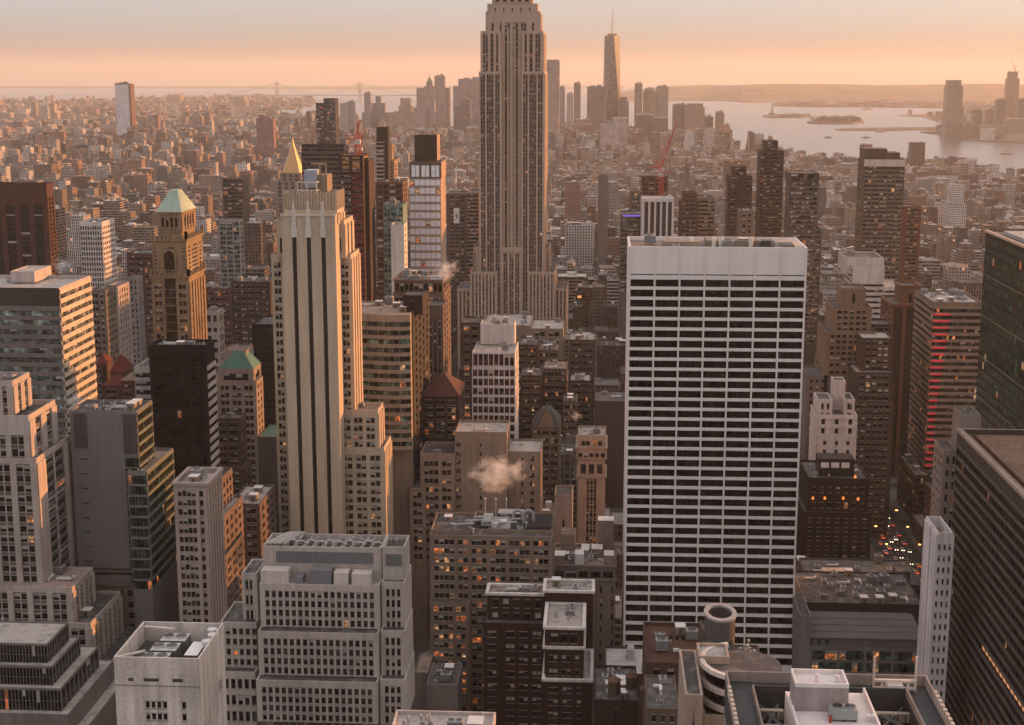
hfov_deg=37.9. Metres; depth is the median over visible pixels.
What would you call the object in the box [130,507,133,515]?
window
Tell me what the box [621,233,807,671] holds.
grid tower
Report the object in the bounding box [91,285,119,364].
apartment block
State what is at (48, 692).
window
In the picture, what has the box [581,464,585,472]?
window
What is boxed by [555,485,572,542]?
plaster block
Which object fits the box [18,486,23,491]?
window
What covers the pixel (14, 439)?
window
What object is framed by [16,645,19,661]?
window
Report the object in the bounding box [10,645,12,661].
window
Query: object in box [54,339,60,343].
window
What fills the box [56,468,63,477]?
window
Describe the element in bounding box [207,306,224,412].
stone block
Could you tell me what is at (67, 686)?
window
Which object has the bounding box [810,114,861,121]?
trees
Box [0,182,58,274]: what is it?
red granite tower
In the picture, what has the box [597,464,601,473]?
window
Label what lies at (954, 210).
masonry tower
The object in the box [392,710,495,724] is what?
pale roof block
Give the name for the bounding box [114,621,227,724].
concrete block
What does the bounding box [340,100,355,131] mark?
distant tower
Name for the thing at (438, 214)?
window
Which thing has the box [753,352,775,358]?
window
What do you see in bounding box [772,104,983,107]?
peninsula
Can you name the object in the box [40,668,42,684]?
window
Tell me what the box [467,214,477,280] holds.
window
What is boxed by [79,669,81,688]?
window
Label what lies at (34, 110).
distant tower
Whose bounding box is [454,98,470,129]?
distant tower
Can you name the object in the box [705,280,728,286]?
window
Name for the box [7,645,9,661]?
window
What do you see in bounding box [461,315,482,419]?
lamp roof block
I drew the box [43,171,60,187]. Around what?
masonry tower
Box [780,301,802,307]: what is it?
window
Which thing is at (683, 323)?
window
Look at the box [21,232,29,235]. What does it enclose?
window
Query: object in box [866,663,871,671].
window
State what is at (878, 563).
long low block
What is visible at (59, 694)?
window
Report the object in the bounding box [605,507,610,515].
loft building
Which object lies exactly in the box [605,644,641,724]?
loft building
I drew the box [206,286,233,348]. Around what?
red brick block
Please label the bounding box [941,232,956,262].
midrise building
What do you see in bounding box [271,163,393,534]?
cream tower
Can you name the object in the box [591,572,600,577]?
window
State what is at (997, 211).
midrise building
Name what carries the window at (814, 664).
in the metal roofed hall
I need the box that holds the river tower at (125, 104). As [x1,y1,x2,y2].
[115,81,135,134]
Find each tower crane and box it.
[40,93,51,105]
[340,120,360,154]
[344,131,364,154]
[644,120,677,195]
[656,159,676,195]
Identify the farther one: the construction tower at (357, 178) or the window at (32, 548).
the construction tower at (357, 178)
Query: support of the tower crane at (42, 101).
on the distant tower at (45, 111)
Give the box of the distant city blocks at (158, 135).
[0,93,1023,724]
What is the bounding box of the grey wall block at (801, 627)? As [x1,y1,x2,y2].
[782,575,810,668]
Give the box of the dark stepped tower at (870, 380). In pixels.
[847,319,893,537]
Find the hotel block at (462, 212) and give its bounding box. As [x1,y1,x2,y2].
[446,189,478,342]
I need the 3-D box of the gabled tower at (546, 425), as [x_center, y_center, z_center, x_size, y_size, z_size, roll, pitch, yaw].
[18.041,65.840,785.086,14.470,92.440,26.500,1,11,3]
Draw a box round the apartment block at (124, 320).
[111,282,132,363]
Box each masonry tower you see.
[12,153,22,173]
[33,162,56,178]
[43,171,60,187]
[50,131,65,146]
[53,187,67,211]
[55,205,67,262]
[61,162,71,179]
[66,212,90,272]
[69,159,83,175]
[76,174,94,188]
[77,207,99,217]
[96,165,107,180]
[99,150,113,164]
[100,198,129,242]
[125,159,144,173]
[134,173,151,194]
[138,167,155,182]
[157,164,171,188]
[159,190,168,203]
[171,166,184,188]
[182,149,199,168]
[196,132,209,151]
[198,174,218,192]
[201,194,212,214]
[217,151,225,172]
[220,145,233,164]
[224,165,238,176]
[244,218,266,264]
[245,265,269,274]
[256,168,269,191]
[354,144,367,152]
[564,222,593,265]
[565,180,580,220]
[608,180,618,218]
[620,366,624,389]
[650,132,659,153]
[661,135,667,158]
[683,130,694,150]
[684,161,689,190]
[708,128,713,150]
[722,159,741,189]
[749,132,754,153]
[818,186,825,220]
[908,142,924,166]
[938,262,969,289]
[942,181,966,226]
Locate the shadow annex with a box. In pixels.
[414,651,462,710]
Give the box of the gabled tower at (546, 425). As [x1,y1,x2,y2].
[532,404,560,500]
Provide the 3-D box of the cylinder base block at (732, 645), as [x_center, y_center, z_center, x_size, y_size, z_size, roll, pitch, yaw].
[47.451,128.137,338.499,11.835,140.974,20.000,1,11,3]
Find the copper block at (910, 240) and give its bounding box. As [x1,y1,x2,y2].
[899,204,921,282]
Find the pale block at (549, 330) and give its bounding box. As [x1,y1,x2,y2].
[486,310,564,359]
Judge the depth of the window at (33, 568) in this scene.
525.64 m
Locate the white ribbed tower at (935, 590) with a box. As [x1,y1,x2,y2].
[917,516,954,703]
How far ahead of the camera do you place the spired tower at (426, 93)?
5929.53 m
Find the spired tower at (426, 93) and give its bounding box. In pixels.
[416,73,434,106]
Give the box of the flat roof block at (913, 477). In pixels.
[896,454,928,521]
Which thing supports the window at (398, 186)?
in the steel frame tower at (388, 189)
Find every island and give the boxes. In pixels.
[762,114,816,117]
[806,119,863,123]
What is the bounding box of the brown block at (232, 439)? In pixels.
[217,412,251,494]
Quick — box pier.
[835,127,935,130]
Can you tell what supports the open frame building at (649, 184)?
on the pavement
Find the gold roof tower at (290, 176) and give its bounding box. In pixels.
[275,138,301,237]
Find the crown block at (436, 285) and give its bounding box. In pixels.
[393,268,450,374]
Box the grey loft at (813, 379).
[800,365,830,459]
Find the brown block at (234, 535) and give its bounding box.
[221,467,244,610]
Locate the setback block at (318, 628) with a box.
[220,531,414,724]
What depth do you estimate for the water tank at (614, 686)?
465.33 m
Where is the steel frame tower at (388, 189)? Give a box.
[375,178,407,300]
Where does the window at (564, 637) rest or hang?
in the dark brick apartments at (538, 659)
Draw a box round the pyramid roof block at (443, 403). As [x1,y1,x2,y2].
[423,371,465,445]
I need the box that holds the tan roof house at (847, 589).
[795,568,919,624]
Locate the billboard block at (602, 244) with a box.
[597,174,607,276]
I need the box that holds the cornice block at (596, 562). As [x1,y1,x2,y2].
[555,516,616,698]
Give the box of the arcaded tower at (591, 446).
[575,425,607,543]
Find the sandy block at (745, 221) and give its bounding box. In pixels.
[737,208,753,235]
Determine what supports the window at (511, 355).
in the white lattice office
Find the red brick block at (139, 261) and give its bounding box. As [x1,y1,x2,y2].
[126,248,153,358]
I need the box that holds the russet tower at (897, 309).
[880,281,921,477]
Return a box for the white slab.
[391,222,407,295]
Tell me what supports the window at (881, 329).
in the dark stepped tower at (870, 380)
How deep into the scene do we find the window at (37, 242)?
1270.20 m
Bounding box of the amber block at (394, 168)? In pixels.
[390,144,397,178]
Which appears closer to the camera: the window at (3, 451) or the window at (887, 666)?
the window at (3, 451)
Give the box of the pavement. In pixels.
[378,157,922,724]
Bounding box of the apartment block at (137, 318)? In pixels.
[128,275,145,368]
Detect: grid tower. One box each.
[409,134,445,270]
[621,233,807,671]
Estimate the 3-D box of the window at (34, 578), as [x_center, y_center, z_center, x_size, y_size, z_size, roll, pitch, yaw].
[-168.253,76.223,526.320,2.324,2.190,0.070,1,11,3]
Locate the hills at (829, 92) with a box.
[620,84,1023,101]
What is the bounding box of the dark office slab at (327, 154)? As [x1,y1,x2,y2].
[301,144,346,189]
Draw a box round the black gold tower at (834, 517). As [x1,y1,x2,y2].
[796,453,871,558]
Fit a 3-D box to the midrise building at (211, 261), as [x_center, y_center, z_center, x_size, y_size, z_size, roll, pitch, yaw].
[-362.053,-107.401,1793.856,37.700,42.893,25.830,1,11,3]
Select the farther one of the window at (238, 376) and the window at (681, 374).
the window at (238, 376)
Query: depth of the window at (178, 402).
603.38 m
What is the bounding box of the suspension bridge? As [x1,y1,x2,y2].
[217,83,415,99]
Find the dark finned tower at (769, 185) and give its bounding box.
[755,140,783,236]
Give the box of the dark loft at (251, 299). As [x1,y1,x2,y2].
[231,275,272,344]
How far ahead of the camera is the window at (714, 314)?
589.12 m
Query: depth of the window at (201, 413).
603.53 m
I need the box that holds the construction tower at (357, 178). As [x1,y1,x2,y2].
[338,153,375,300]
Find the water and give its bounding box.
[0,84,1023,174]
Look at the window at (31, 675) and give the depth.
463.98 m
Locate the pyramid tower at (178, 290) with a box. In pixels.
[149,189,207,340]
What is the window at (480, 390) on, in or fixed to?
in the white lattice office
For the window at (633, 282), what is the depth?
588.40 m
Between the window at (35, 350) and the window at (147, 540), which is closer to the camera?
the window at (147, 540)
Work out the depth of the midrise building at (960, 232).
1991.55 m
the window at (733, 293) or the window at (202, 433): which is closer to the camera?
the window at (733, 293)
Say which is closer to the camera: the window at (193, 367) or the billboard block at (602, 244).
the window at (193, 367)
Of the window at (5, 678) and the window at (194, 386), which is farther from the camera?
the window at (194, 386)
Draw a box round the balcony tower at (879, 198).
[854,147,904,280]
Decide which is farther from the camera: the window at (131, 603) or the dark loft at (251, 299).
the dark loft at (251, 299)
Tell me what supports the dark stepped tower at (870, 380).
on the pavement
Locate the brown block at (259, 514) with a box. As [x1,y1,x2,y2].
[236,484,276,567]
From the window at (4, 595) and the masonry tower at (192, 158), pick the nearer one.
the window at (4, 595)
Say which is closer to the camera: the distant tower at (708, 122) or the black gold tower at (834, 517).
the black gold tower at (834, 517)
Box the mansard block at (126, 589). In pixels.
[75,558,134,625]
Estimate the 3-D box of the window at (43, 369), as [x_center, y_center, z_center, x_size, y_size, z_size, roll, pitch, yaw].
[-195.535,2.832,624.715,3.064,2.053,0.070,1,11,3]
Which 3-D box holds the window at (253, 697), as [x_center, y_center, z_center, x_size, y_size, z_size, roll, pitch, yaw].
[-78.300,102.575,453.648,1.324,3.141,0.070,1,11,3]
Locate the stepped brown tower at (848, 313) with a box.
[814,283,874,394]
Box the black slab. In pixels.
[252,315,275,427]
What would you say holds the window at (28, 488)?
in the stone tower at (43, 577)
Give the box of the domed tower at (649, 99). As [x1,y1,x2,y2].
[643,87,655,124]
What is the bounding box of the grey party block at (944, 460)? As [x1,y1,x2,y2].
[930,406,980,527]
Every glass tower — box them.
[316,98,338,143]
[383,198,407,295]
[945,427,1023,724]
[975,230,1023,428]
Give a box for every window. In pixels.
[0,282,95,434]
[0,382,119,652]
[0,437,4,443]
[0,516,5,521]
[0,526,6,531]
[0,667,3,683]
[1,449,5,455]
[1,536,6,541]
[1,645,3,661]
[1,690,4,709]
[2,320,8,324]
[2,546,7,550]
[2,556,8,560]
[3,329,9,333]
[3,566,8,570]
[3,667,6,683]
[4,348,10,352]
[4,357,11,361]
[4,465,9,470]
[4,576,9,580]
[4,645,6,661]
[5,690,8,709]
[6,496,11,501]
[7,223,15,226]
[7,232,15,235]
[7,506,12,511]
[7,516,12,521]
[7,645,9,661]
[7,667,9,683]
[8,526,13,531]
[8,690,11,709]
[9,254,16,257]
[9,320,16,324]
[9,536,14,541]
[9,546,14,551]
[10,329,16,333]
[10,339,17,343]
[10,556,15,561]
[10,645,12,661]
[10,667,13,683]
[11,348,17,352]
[12,357,18,361]
[12,437,17,443]
[12,449,17,455]
[12,690,15,709]
[13,645,15,661]
[13,668,16,683]
[15,690,18,709]
[16,311,22,315]
[16,320,23,324]
[16,466,22,470]
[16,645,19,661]
[17,329,23,333]
[17,476,23,481]
[17,668,19,683]
[18,339,24,343]
[18,348,25,352]
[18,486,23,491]
[18,496,24,501]
[19,357,25,361]
[19,437,23,443]
[19,449,24,455]
[19,506,25,511]
[19,645,22,661]
[19,690,22,709]
[20,210,28,213]
[20,516,25,521]
[20,526,26,531]
[20,668,22,683]
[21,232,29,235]
[21,536,27,541]
[22,241,30,244]
[22,546,27,551]
[22,556,28,561]
[22,690,25,709]
[23,311,29,315]
[23,566,28,571]
[23,646,25,661]
[23,668,26,684]
[24,320,30,324]
[24,466,29,471]
[24,576,29,581]
[25,339,31,343]
[25,348,32,352]
[25,476,30,481]
[25,486,30,491]
[26,496,31,501]
[26,646,28,662]
[26,668,29,684]
[26,690,29,709]
[27,367,33,371]
[27,506,32,511]
[27,516,32,521]
[28,526,33,531]
[29,536,34,541]
[29,546,34,551]
[29,646,31,662]
[29,690,32,709]
[30,311,37,315]
[30,556,35,561]
[30,668,32,684]
[31,320,37,324]
[31,566,36,571]
[31,576,36,581]
[32,339,38,343]
[32,646,34,662]
[33,348,39,352]
[33,668,35,684]
[33,690,36,709]
[34,210,42,213]
[34,367,40,371]
[34,376,41,380]
[35,232,43,235]
[35,385,41,389]
[35,646,37,662]
[36,241,43,244]
[36,668,39,684]
[36,690,39,709]
[37,311,44,315]
[38,320,44,324]
[38,646,41,662]
[39,330,45,334]
[39,339,46,343]
[40,348,46,352]
[40,358,47,361]
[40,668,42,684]
[40,690,43,710]
[41,367,47,371]
[41,376,48,380]
[41,646,44,662]
[42,385,48,389]
[43,668,45,684]
[44,646,47,662]
[44,691,46,710]
[45,311,51,315]
[45,320,52,324]
[46,330,52,334]
[46,339,53,343]
[46,455,52,463]
[46,668,49,684]
[47,348,53,352]
[47,465,52,473]
[47,474,53,483]
[47,691,50,710]
[48,358,54,362]
[48,367,54,371]
[48,485,54,493]
[48,494,54,503]
[49,198,56,274]
[49,376,55,380]
[49,504,55,513]
[49,668,52,684]
[50,514,55,523]
[50,523,56,533]
[51,534,57,542]
[51,543,57,552]
[51,691,54,710]
[52,311,58,315]
[52,320,59,324]
[52,553,58,562]
[53,330,59,334]
[53,666,55,682]
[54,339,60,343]
[54,691,57,710]
[55,358,61,362]
[55,367,62,371]
[55,448,62,457]
[55,458,62,467]
[56,376,62,380]
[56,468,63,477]
[56,663,58,679]
[57,395,63,399]
[57,404,64,408]
[57,477,63,486]
[57,487,64,496]
[58,413,64,417]
[58,497,65,506]
[58,506,65,515]
[58,691,61,710]
[59,422,65,426]
[59,516,66,525]
[59,525,66,535]
[59,660,61,676]
[60,535,67,545]
[61,544,67,554]
[61,553,68,562]
[62,656,64,672]
[62,687,65,708]
[65,653,67,669]
[66,682,69,703]
[68,650,70,666]
[70,678,73,698]
[74,643,76,659]
[74,673,77,693]
[77,640,79,656]
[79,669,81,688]
[82,223,116,285]
[83,664,85,683]
[87,659,89,678]
[91,655,93,673]
[95,650,97,669]
[128,475,131,483]
[128,590,132,595]
[128,601,133,607]
[129,612,133,618]
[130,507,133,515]
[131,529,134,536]
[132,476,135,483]
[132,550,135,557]
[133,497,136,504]
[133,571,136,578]
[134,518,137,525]
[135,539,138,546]
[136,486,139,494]
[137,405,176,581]
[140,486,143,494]
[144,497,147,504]
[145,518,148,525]
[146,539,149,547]
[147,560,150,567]
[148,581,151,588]
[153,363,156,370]
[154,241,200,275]
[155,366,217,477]
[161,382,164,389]
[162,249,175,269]
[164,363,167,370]
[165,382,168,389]
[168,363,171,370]
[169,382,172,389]
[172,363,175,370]
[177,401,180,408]
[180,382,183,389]
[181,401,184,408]
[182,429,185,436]
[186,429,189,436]
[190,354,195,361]
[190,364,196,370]
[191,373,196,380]
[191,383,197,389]
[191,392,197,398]
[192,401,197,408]
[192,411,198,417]
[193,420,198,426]
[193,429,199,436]
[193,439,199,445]
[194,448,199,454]
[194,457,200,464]
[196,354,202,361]
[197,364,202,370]
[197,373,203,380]
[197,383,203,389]
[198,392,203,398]
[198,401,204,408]
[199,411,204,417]
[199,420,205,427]
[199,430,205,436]
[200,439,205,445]
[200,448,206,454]
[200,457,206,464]
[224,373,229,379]
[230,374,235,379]
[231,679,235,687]
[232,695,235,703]
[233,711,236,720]
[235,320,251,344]
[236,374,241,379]
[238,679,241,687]
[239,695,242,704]
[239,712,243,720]
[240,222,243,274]
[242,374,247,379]
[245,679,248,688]
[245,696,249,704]
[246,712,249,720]
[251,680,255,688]
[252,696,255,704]
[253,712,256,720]
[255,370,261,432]
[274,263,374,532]
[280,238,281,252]
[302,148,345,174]
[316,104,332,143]
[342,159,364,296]
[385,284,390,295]
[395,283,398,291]
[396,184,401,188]
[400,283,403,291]
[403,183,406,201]
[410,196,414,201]
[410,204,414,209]
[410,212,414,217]
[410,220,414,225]
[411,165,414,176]
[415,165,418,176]
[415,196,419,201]
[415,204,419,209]
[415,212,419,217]
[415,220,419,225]
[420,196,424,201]
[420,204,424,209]
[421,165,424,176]
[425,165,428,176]
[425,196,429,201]
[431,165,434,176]
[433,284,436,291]
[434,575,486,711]
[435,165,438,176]
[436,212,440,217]
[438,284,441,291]
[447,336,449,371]
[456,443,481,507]
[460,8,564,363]
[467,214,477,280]
[472,334,477,338]
[473,354,477,364]
[478,370,482,375]
[478,379,482,384]
[478,388,482,393]
[478,397,482,403]
[478,406,482,412]
[479,354,482,364]
[484,354,487,364]
[488,684,580,724]
[489,354,492,365]
[492,599,497,606]
[492,613,497,619]
[494,354,497,365]
[494,406,498,412]
[499,354,503,365]
[503,599,508,606]
[503,613,508,619]
[505,354,508,365]
[510,354,513,365]
[514,600,518,607]
[514,613,518,619]
[525,600,529,607]
[525,613,529,619]
[535,600,540,607]
[535,614,540,620]
[551,634,557,642]
[555,571,563,576]
[561,634,567,642]
[567,571,575,576]
[570,634,576,642]
[579,571,587,576]
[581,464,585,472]
[589,464,593,473]
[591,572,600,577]
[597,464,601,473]
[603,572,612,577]
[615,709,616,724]
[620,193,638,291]
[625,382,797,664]
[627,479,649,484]
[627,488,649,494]
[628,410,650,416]
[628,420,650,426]
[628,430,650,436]
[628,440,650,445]
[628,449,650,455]
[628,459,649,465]
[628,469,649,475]
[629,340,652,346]
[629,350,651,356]
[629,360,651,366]
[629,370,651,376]
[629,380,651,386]
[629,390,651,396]
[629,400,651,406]
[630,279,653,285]
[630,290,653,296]
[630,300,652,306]
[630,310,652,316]
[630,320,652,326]
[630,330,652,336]
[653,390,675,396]
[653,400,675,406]
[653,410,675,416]
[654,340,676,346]
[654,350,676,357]
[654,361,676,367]
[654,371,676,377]
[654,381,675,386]
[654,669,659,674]
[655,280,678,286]
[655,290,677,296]
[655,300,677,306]
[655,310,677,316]
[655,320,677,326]
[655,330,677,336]
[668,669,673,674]
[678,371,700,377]
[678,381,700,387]
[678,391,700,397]
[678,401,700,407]
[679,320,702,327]
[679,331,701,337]
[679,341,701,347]
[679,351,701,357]
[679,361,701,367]
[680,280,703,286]
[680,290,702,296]
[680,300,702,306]
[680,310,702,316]
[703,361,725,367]
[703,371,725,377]
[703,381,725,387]
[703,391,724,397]
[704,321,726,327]
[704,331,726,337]
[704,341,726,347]
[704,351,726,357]
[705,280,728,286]
[705,290,727,296]
[705,300,727,306]
[705,311,727,317]
[727,381,749,387]
[727,391,749,397]
[728,351,750,357]
[728,361,750,367]
[728,371,750,377]
[729,311,752,317]
[729,321,751,327]
[729,331,751,337]
[729,341,751,347]
[730,280,753,286]
[730,290,752,296]
[730,301,752,307]
[753,341,776,348]
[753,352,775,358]
[753,362,775,368]
[753,372,775,378]
[754,311,777,317]
[754,321,776,327]
[754,331,776,337]
[755,280,778,286]
[755,291,777,297]
[755,301,777,307]
[756,152,782,236]
[775,432,798,438]
[775,442,797,448]
[776,402,799,408]
[776,412,798,418]
[776,422,798,428]
[777,372,800,378]
[777,382,799,388]
[777,392,799,398]
[778,342,801,348]
[778,352,801,358]
[778,362,800,368]
[779,311,802,317]
[779,321,802,328]
[779,332,801,338]
[780,281,803,287]
[780,291,803,297]
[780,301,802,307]
[786,182,818,342]
[791,174,797,180]
[798,174,804,180]
[804,174,810,180]
[811,174,817,180]
[812,662,817,668]
[813,650,818,658]
[817,311,866,369]
[817,639,828,644]
[818,662,824,668]
[819,650,824,658]
[824,662,830,668]
[825,651,830,659]
[831,651,836,659]
[831,662,836,668]
[839,662,844,670]
[840,651,845,659]
[845,663,851,671]
[846,651,851,659]
[851,663,857,671]
[852,651,857,659]
[857,161,902,280]
[857,663,863,671]
[858,651,863,659]
[865,328,887,533]
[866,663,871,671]
[867,651,872,660]
[873,652,878,660]
[878,663,884,671]
[879,652,884,660]
[884,663,890,671]
[885,652,890,660]
[893,664,898,672]
[894,652,899,660]
[898,459,904,509]
[899,664,905,672]
[900,652,905,660]
[905,664,911,672]
[906,652,911,660]
[908,293,911,302]
[908,297,980,473]
[912,652,916,660]
[945,448,1018,724]
[976,237,1023,428]
[982,646,1023,710]
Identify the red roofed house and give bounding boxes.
[95,353,112,398]
[101,375,123,399]
[109,354,133,377]
[120,371,134,399]
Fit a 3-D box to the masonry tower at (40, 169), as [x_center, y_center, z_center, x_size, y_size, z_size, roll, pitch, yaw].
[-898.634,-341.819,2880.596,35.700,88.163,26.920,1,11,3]
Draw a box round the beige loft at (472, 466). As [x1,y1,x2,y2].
[410,420,542,642]
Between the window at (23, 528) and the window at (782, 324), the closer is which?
the window at (23, 528)
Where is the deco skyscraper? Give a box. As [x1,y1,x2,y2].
[457,0,568,376]
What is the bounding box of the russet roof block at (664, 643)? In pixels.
[641,622,699,724]
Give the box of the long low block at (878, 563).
[798,553,920,598]
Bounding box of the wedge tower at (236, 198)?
[222,177,249,255]
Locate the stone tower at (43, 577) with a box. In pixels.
[0,372,136,659]
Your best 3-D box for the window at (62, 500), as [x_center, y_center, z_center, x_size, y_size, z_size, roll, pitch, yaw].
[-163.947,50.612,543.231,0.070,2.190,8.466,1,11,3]
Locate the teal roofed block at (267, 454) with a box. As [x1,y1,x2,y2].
[258,424,279,532]
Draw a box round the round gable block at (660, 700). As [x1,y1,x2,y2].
[644,674,677,724]
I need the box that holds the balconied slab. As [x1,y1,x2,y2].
[697,195,714,236]
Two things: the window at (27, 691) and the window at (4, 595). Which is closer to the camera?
the window at (27, 691)
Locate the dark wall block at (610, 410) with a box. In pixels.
[595,390,624,507]
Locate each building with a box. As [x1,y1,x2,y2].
[64,185,77,200]
[69,398,179,627]
[82,194,102,206]
[86,180,102,195]
[117,266,124,281]
[119,260,127,281]
[121,248,138,260]
[122,193,141,202]
[122,222,149,240]
[126,201,145,215]
[132,225,157,244]
[139,210,156,224]
[178,178,189,192]
[192,185,212,195]
[193,168,212,183]
[195,206,204,217]
[203,256,219,266]
[204,267,219,283]
[239,170,253,188]
[250,201,257,216]
[251,197,268,209]
[254,210,272,222]
[451,300,452,356]
[518,336,539,438]
[520,367,542,438]
[538,340,559,366]
[543,359,567,438]
[543,500,554,514]
[558,271,586,305]
[561,443,577,542]
[563,393,576,439]
[564,333,596,377]
[569,332,594,425]
[570,372,590,434]
[573,302,582,328]
[577,281,589,326]
[580,220,597,248]
[583,325,617,338]
[587,205,595,221]
[589,283,604,326]
[594,378,618,409]
[597,339,625,381]
[598,270,606,302]
[605,302,616,326]
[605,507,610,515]
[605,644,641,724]
[607,236,619,262]
[607,274,618,311]
[608,225,615,236]
[611,511,622,539]
[614,540,622,587]
[615,596,621,645]
[629,155,638,166]
[640,196,673,236]
[641,174,667,195]
[677,642,781,724]
[691,177,709,190]
[724,656,954,724]
[818,311,824,320]
[819,289,822,304]
[820,269,843,280]
[823,216,841,226]
[828,231,851,246]
[836,205,848,224]
[842,246,853,272]
[843,235,854,246]
[844,208,855,225]
[845,184,856,203]
[850,218,855,234]
[908,195,926,207]
[911,513,923,543]
[915,177,934,191]
[918,257,940,280]
[918,268,931,289]
[920,214,928,235]
[921,206,937,223]
[922,481,931,548]
[931,280,937,289]
[934,200,945,224]
[939,122,976,137]
[941,80,963,137]
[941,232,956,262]
[946,278,982,300]
[953,225,968,247]
[955,239,974,263]
[958,173,978,183]
[968,227,981,249]
[971,108,981,125]
[972,200,985,223]
[976,118,1023,137]
[980,128,994,139]
[982,108,993,125]
[984,196,997,206]
[991,205,1018,219]
[993,98,1006,125]
[1002,183,1014,205]
[1004,72,1019,117]
[1005,132,1023,140]
[1016,98,1023,117]
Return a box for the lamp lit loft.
[430,498,554,711]
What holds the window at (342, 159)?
in the construction tower at (357, 178)
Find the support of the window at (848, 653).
in the metal roofed hall
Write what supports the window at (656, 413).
in the grid tower at (715, 327)
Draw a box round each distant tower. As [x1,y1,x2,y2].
[0,112,32,119]
[31,101,38,117]
[41,105,50,118]
[48,103,60,118]
[67,113,83,118]
[166,94,183,103]
[189,114,204,127]
[201,111,212,126]
[233,96,248,105]
[256,115,275,158]
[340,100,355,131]
[362,96,387,127]
[364,91,371,127]
[388,98,413,128]
[413,102,435,127]
[434,74,450,127]
[453,77,478,126]
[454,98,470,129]
[547,60,559,130]
[560,85,564,129]
[566,92,573,127]
[572,119,591,133]
[574,81,580,123]
[587,84,604,130]
[601,117,626,151]
[617,97,628,127]
[634,82,642,128]
[635,112,667,140]
[656,85,668,116]
[672,103,686,130]
[684,103,704,129]
[704,114,712,130]
[715,110,723,128]
[723,123,729,131]
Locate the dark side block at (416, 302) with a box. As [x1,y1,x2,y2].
[403,290,429,484]
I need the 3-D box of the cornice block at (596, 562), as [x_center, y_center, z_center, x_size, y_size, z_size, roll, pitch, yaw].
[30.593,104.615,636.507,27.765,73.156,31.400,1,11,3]
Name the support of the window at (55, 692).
in the office block at (53, 673)
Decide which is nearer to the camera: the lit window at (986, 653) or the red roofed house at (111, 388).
the lit window at (986, 653)
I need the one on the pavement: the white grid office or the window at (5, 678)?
the white grid office
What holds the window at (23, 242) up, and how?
in the red granite tower at (28, 235)
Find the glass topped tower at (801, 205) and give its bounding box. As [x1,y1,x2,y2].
[784,171,821,364]
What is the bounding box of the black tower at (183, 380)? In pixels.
[149,339,219,477]
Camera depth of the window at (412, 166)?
1049.95 m
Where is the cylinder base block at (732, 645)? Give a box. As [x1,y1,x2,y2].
[699,620,759,652]
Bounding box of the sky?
[0,0,1023,84]
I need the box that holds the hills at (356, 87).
[0,86,622,88]
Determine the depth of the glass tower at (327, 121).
2293.87 m
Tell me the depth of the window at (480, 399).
821.31 m
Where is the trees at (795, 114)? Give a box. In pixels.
[778,113,809,116]
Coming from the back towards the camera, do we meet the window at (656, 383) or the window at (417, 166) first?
the window at (417, 166)
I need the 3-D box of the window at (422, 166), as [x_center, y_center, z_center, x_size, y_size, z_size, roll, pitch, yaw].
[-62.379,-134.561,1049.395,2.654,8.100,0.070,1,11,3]
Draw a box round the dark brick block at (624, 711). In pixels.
[594,664,637,724]
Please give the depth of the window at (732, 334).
589.98 m
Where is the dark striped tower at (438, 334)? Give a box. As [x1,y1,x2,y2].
[429,300,446,380]
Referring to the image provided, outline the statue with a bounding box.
[768,103,775,115]
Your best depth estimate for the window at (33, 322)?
621.17 m
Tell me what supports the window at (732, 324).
in the grid tower at (715, 327)
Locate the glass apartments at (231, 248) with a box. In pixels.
[218,218,244,286]
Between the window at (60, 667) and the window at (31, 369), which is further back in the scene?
the window at (31, 369)
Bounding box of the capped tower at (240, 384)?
[217,345,264,483]
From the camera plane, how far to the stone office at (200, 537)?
510.92 m
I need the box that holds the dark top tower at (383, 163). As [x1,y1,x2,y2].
[376,127,390,180]
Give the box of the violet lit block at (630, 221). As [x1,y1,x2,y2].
[618,189,641,338]
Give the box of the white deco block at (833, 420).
[808,377,857,460]
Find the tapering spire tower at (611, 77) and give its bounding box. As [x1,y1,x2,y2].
[603,8,619,120]
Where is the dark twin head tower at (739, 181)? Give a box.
[724,165,752,235]
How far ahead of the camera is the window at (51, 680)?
463.65 m
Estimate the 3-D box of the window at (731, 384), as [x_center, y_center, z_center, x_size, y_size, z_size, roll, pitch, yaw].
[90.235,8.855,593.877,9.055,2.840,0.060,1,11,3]
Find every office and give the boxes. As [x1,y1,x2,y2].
[0,265,97,439]
[79,218,117,288]
[134,358,150,399]
[171,466,226,622]
[361,295,413,563]
[472,319,518,439]
[838,249,894,318]
[907,288,981,473]
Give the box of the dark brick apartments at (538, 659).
[483,576,594,724]
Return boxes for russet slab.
[678,191,698,236]
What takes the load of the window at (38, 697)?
in the office block at (53, 673)
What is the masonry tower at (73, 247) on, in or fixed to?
on the pavement
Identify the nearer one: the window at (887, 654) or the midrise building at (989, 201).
the window at (887, 654)
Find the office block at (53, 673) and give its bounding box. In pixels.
[0,620,116,724]
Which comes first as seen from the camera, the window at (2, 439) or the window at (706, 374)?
the window at (2, 439)
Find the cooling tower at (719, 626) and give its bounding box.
[704,603,736,642]
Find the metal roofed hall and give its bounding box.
[809,610,917,674]
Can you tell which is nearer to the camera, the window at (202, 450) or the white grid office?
the window at (202, 450)
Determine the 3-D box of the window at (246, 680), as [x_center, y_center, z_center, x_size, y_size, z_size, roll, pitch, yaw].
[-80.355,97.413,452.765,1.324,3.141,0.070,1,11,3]
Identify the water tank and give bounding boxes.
[607,675,620,703]
[625,672,637,696]
[639,685,643,708]

